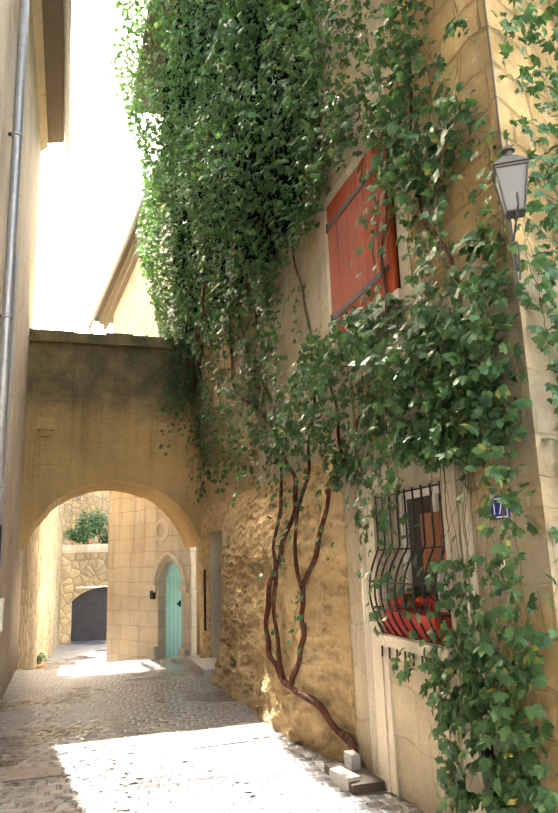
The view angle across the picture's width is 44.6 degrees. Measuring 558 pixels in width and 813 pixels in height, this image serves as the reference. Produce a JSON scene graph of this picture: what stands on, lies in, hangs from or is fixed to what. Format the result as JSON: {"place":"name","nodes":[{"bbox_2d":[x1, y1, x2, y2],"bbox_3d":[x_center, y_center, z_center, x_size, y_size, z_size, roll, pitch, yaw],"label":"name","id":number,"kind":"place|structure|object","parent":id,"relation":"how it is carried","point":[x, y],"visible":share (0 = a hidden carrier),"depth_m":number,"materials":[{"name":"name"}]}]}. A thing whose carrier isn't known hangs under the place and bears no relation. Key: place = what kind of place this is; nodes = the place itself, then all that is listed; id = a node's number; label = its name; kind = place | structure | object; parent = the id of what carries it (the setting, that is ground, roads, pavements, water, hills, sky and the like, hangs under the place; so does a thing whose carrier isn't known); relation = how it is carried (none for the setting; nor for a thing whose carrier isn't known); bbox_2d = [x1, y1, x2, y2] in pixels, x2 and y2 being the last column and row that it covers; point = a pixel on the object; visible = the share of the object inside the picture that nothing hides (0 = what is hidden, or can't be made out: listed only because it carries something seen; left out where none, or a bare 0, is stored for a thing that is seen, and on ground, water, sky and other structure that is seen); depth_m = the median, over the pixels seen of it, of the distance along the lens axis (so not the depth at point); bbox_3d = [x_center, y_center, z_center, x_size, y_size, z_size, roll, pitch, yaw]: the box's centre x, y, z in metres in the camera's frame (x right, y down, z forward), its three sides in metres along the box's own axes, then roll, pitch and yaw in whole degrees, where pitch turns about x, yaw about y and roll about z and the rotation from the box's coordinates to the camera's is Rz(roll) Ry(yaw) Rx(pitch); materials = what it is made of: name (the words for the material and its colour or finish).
{"place":"outdoors","nodes":[
{"label":"outdoors","id":0,"kind":"place"},
{"bbox_2d":[33,0,162,334],"label":"sky","id":1,"kind":"structure","parent":0,"point":[88,203],"materials":[{"name":"white"}]},
{"bbox_2d":[0,586,422,812],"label":"street pavement","id":2,"kind":"structure","parent":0,"point":[70,676],"depth_m":5.95,"materials":[{"name":"grey stone"}]},
{"bbox_2d":[0,0,71,701],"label":"building plaster","id":3,"kind":"object","parent":2,"relation":"on","point":[47,111],"visible":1,"depth_m":9.90,"materials":[{"name":"plaster"},{"name":"terracotta tile"}]},
{"bbox_2d":[0,0,29,631],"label":"downpipe and meter box","id":4,"kind":"object","parent":3,"relation":"attached to","point":[7,316],"visible":1,"depth_m":6.93,"materials":[{"name":"metal"}]},
{"bbox_2d":[17,488,108,669],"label":"stone wall","id":5,"kind":"structure","parent":2,"relation":"on","point":[58,605],"depth_m":25.48,"materials":[{"name":"stone"}]},
{"bbox_2d":[64,496,88,513],"bbox_3d":[-6.937,1.213,23.225,0.944,5.023,0.287,2,-13,-18],"label":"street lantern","id":6,"kind":"object","parent":5,"relation":"attached to","point":[78,497],"visible":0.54,"depth_m":22.79,"materials":[{"name":"metal"}]},
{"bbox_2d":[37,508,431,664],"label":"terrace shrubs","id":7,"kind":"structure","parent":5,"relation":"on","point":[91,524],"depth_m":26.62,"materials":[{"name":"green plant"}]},
{"bbox_2d":[86,153,196,662],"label":"building","id":8,"kind":"structure","parent":2,"relation":"on","point":[151,598],"depth_m":14.62,"materials":[{"name":"stone"}]},
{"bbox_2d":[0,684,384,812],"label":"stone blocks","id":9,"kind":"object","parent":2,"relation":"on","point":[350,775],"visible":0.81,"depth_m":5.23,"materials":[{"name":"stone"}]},
{"bbox_2d":[130,0,557,812],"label":"vine stems","id":10,"kind":"object","parent":2,"relation":"on","point":[308,698],"visible":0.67,"depth_m":5.95,"materials":[{"name":"brown plant"}]},
{"bbox_2d":[131,0,557,812],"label":"building wall","id":11,"kind":"structure","parent":2,"relation":"on","point":[415,722],"depth_m":4.25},
{"bbox_2d":[20,328,200,549],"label":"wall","id":12,"kind":"structure","parent":11,"relation":"attached to","point":[93,422],"depth_m":11.65,"materials":[{"name":"beige paint"}]},
{"bbox_2d":[190,570,216,677],"bbox_3d":[-0.933,2.934,10.386,0.718,2.060,1.327,2,-13,-18],"label":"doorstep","id":13,"kind":"object","parent":11,"relation":"attached to","point":[204,667],"visible":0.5,"depth_m":10.17,"materials":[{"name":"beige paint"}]},
{"bbox_2d":[199,457,356,760],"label":"stone wall","id":14,"kind":"structure","parent":11,"relation":"attached to","point":[245,672],"depth_m":6.52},
{"bbox_2d":[107,0,557,457],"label":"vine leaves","id":15,"kind":"object","parent":11,"relation":"attached to","point":[305,43],"visible":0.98,"depth_m":8.08,"materials":[{"name":"green plant"}]},
{"bbox_2d":[120,29,557,812],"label":"vine leaves","id":16,"kind":"object","parent":11,"relation":"attached to","point":[486,623],"visible":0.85,"depth_m":4.13,"materials":[{"name":"green plant"}]},
{"bbox_2d":[323,108,412,354],"bbox_3d":[0.740,-1.309,5.523,0.291,1.580,1.500,2,-13,-18],"label":"window shutter","id":17,"kind":"object","parent":11,"relation":"attached to","point":[344,198],"visible":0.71,"depth_m":5.45,"materials":[{"name":"red wood"}]},
{"bbox_2d":[191,0,557,812],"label":"vine leaf clumps","id":18,"kind":"object","parent":11,"relation":"attached to","point":[421,448],"visible":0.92,"depth_m":3.97,"materials":[{"name":"green plant"}]},
{"bbox_2d":[356,437,493,812],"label":"window frame","id":19,"kind":"object","parent":11,"relation":"attached to","point":[383,746],"visible":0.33,"depth_m":4.70,"materials":[{"name":"stone"}]},
{"bbox_2d":[369,481,453,676],"bbox_3d":[0.824,1.118,4.509,0.154,1.140,0.970,2,-13,-18],"label":"iron window grille","id":20,"kind":"object","parent":19,"relation":"attached to","point":[414,548],"depth_m":4.45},
{"bbox_2d":[387,592,435,612],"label":"red flowers","id":21,"kind":"object","parent":19,"relation":"on","point":[428,600],"visible":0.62,"depth_m":4.50,"materials":[{"name":"red plant"}]},
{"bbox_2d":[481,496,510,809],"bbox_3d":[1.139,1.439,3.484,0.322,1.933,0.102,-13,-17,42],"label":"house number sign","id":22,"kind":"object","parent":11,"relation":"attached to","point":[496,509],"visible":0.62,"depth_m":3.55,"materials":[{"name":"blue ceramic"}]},
{"bbox_2d":[483,0,529,300],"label":"street lantern","id":23,"kind":"object","parent":11,"relation":"attached to","point":[510,176],"visible":0.98,"depth_m":3.31,"materials":[{"name":"grey metal"}]},
{"bbox_2d":[162,0,320,337],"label":"ivy","id":24,"kind":"object","parent":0,"point":[277,192],"visible":0.23,"depth_m":8.76,"materials":[{"name":"green plant"}]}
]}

